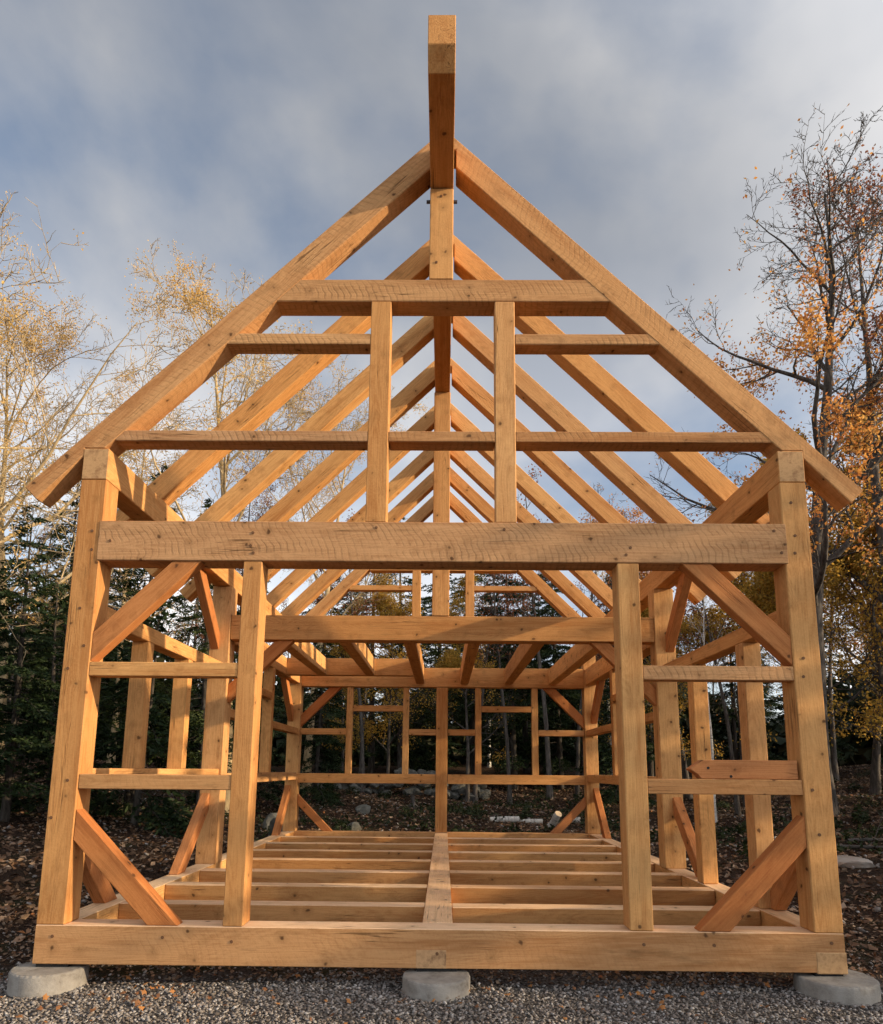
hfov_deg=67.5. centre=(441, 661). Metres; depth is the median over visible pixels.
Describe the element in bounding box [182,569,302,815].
conifer
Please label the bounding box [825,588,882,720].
yellow tree
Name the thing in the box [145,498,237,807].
conifer
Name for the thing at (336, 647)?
yellow sapling
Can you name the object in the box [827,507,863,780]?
slim tree
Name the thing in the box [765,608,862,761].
conifer
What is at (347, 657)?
conifer
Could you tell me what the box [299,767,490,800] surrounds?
rocks
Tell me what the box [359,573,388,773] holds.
slim tree
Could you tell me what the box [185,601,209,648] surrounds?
slim tree
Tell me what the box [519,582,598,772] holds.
conifer
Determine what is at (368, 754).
conifer
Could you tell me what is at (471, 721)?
conifer
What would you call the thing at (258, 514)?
oak tree
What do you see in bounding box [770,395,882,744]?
yellow tree
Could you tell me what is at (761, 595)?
yellow tree
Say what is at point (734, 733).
conifer
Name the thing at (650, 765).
conifer
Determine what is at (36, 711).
conifer
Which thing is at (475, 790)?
slim tree
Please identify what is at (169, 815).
conifer
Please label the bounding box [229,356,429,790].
hardwood tree
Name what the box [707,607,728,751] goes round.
slim tree
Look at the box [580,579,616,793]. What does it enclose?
conifer
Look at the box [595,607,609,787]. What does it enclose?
slim tree
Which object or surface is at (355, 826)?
rock
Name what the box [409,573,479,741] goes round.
conifer
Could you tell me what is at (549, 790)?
slim tree
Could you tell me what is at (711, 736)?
slim tree
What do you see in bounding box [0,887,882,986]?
leaf crumbs
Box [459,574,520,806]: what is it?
slim tree
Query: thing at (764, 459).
yellow tree
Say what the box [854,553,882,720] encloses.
conifer
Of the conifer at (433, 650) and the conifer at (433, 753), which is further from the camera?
the conifer at (433, 650)
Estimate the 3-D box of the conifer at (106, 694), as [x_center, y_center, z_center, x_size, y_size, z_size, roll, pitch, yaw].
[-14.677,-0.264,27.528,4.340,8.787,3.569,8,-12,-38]
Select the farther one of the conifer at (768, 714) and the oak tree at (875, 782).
the conifer at (768, 714)
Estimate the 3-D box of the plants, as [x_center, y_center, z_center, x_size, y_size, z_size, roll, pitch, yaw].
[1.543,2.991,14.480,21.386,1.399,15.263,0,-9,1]
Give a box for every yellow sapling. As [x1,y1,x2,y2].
[304,595,381,773]
[352,573,444,773]
[578,608,725,760]
[823,471,882,746]
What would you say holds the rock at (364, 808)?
on the ground
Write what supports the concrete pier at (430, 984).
on the ground
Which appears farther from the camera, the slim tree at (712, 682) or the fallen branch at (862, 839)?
the slim tree at (712, 682)
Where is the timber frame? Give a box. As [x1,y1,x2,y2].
[25,15,862,974]
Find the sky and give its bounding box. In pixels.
[0,0,882,722]
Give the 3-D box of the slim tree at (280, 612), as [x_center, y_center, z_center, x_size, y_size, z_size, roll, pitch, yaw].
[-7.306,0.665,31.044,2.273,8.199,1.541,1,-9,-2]
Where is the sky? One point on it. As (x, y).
(243, 130)
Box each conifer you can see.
[0,505,64,821]
[0,552,18,718]
[0,581,126,817]
[0,588,14,727]
[5,479,104,735]
[7,509,70,757]
[27,509,156,755]
[40,601,198,837]
[42,575,125,742]
[97,463,197,814]
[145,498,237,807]
[153,582,212,712]
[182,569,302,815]
[237,580,286,722]
[271,569,378,772]
[277,643,357,808]
[323,580,377,763]
[333,594,368,721]
[335,573,411,773]
[352,517,448,769]
[367,603,448,771]
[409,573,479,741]
[411,689,465,769]
[423,604,449,722]
[439,574,511,774]
[454,574,551,789]
[481,573,581,772]
[513,570,581,789]
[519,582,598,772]
[570,678,656,806]
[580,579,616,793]
[598,574,679,740]
[639,572,690,775]
[652,683,688,746]
[687,610,786,760]
[735,647,782,724]
[762,661,778,721]
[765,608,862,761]
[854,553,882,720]
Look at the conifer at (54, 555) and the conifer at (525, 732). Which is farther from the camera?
the conifer at (525, 732)
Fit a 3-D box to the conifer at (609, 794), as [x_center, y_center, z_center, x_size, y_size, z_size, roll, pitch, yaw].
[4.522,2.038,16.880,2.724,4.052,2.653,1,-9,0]
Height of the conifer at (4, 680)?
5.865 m
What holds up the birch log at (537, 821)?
on the ground
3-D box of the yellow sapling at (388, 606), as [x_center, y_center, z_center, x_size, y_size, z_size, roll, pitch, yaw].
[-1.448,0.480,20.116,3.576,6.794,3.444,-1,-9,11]
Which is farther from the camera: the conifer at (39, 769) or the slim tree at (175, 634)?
the slim tree at (175, 634)
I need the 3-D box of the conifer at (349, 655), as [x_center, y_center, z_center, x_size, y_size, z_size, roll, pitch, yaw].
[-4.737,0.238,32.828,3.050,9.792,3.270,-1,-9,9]
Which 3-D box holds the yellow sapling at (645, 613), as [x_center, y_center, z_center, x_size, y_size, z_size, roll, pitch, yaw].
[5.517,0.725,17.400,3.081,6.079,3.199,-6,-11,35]
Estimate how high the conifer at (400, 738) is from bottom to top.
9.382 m
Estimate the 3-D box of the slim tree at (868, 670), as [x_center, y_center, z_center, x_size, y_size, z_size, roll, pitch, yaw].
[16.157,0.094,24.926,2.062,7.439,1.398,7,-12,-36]
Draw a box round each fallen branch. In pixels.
[836,836,882,848]
[846,814,882,841]
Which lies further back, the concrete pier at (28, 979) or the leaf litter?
the leaf litter
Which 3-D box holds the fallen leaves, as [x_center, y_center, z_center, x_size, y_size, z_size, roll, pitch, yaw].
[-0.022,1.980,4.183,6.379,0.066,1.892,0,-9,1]
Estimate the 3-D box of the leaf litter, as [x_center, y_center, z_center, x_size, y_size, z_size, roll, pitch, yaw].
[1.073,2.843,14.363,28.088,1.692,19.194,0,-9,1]
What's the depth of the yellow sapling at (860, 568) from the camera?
14.04 m
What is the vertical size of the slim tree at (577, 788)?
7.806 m
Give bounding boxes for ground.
[0,755,882,1023]
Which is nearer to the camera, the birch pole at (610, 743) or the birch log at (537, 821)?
the birch log at (537, 821)
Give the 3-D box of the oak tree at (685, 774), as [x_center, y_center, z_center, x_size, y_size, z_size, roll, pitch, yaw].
[5.922,-0.881,19.666,4.482,9.759,3.572,-6,-11,35]
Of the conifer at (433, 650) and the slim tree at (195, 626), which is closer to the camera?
the slim tree at (195, 626)
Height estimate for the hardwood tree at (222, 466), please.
14.027 m
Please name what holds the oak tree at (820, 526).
on the ground
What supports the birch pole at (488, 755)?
on the ground
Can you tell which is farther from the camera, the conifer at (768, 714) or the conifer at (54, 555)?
the conifer at (768, 714)
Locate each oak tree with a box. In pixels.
[197,453,308,662]
[580,483,728,798]
[619,103,882,815]
[741,143,882,637]
[823,385,882,795]
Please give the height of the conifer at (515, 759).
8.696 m
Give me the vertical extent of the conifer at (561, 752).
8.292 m
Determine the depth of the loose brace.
4.14 m
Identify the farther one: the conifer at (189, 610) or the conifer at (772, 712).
the conifer at (772, 712)
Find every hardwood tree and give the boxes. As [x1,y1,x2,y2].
[0,190,226,663]
[0,280,233,777]
[18,353,212,762]
[39,232,366,814]
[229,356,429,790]
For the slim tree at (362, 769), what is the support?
on the ground
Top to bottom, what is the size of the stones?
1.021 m
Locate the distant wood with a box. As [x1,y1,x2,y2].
[7,602,882,768]
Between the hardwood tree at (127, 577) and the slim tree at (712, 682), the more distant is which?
the slim tree at (712, 682)
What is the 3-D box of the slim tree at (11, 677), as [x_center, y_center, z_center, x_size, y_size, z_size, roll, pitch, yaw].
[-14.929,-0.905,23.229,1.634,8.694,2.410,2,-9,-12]
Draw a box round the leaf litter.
[0,759,882,949]
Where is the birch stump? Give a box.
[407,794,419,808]
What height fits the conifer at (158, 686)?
7.458 m
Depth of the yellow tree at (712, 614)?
17.14 m
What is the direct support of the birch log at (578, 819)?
on the ground
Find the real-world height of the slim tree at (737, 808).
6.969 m
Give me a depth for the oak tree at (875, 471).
14.55 m
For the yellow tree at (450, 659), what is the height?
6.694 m
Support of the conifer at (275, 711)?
on the ground
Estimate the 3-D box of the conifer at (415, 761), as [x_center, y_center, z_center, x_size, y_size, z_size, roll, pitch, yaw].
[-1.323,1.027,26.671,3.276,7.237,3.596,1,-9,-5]
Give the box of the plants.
[20,778,882,859]
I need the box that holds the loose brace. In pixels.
[686,760,797,779]
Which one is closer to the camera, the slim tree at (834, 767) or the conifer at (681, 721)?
the slim tree at (834, 767)
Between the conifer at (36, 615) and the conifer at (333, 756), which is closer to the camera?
the conifer at (333, 756)
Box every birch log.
[489,816,519,821]
[519,819,542,823]
[547,811,561,826]
[571,817,580,822]
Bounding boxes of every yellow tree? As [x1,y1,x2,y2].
[421,575,523,801]
[676,497,782,806]
[719,454,865,720]
[737,424,882,748]
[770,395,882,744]
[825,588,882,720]
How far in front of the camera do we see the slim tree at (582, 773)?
23.22 m
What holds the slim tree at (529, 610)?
on the ground
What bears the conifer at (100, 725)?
on the ground
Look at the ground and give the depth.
4.35 m
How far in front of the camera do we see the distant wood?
28.80 m
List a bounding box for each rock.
[262,813,276,829]
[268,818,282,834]
[348,822,361,830]
[355,804,370,813]
[837,855,874,867]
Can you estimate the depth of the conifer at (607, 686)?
23.92 m
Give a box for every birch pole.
[463,574,490,766]
[588,571,612,774]
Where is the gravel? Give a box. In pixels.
[0,931,882,1023]
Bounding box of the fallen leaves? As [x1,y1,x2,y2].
[0,943,864,1023]
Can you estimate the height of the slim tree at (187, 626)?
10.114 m
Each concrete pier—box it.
[6,961,89,997]
[402,968,469,1001]
[793,969,880,1005]
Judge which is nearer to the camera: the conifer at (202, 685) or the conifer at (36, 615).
the conifer at (202, 685)
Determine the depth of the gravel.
3.67 m
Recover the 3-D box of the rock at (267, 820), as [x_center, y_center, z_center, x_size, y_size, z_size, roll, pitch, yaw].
[-3.273,3.274,13.090,0.543,0.570,0.526,4,-10,-20]
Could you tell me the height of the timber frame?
5.866 m
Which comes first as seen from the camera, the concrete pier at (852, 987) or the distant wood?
the concrete pier at (852, 987)
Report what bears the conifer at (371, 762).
on the ground
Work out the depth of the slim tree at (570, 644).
31.08 m
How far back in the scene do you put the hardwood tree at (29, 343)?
17.18 m
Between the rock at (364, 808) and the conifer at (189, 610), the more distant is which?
the conifer at (189, 610)
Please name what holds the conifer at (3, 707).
on the ground
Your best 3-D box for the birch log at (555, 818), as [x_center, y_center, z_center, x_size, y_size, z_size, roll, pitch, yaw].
[2.313,3.242,13.529,0.193,0.157,0.420,5,-53,-27]
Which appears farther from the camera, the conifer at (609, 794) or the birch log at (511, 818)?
the conifer at (609, 794)
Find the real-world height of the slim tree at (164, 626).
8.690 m
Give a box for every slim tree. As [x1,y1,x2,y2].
[5,527,54,748]
[121,573,172,759]
[165,600,188,641]
[172,598,201,645]
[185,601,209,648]
[269,598,288,657]
[314,508,379,793]
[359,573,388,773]
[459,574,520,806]
[472,574,524,802]
[486,464,553,799]
[516,570,548,774]
[566,520,611,799]
[567,581,596,762]
[576,517,611,785]
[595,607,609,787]
[677,516,740,815]
[678,596,730,822]
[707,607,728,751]
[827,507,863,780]
[845,593,881,762]
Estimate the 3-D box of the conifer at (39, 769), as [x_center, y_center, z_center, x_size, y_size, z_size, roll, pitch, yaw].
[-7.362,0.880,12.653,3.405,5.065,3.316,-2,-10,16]
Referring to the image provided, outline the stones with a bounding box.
[3,786,882,934]
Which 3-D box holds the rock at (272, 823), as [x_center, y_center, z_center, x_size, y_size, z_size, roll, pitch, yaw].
[-2.929,3.184,12.294,0.523,0.610,0.456,-6,-11,34]
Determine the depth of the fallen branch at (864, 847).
9.45 m
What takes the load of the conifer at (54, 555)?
on the ground
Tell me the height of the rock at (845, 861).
0.179 m
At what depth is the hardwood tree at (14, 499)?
12.24 m

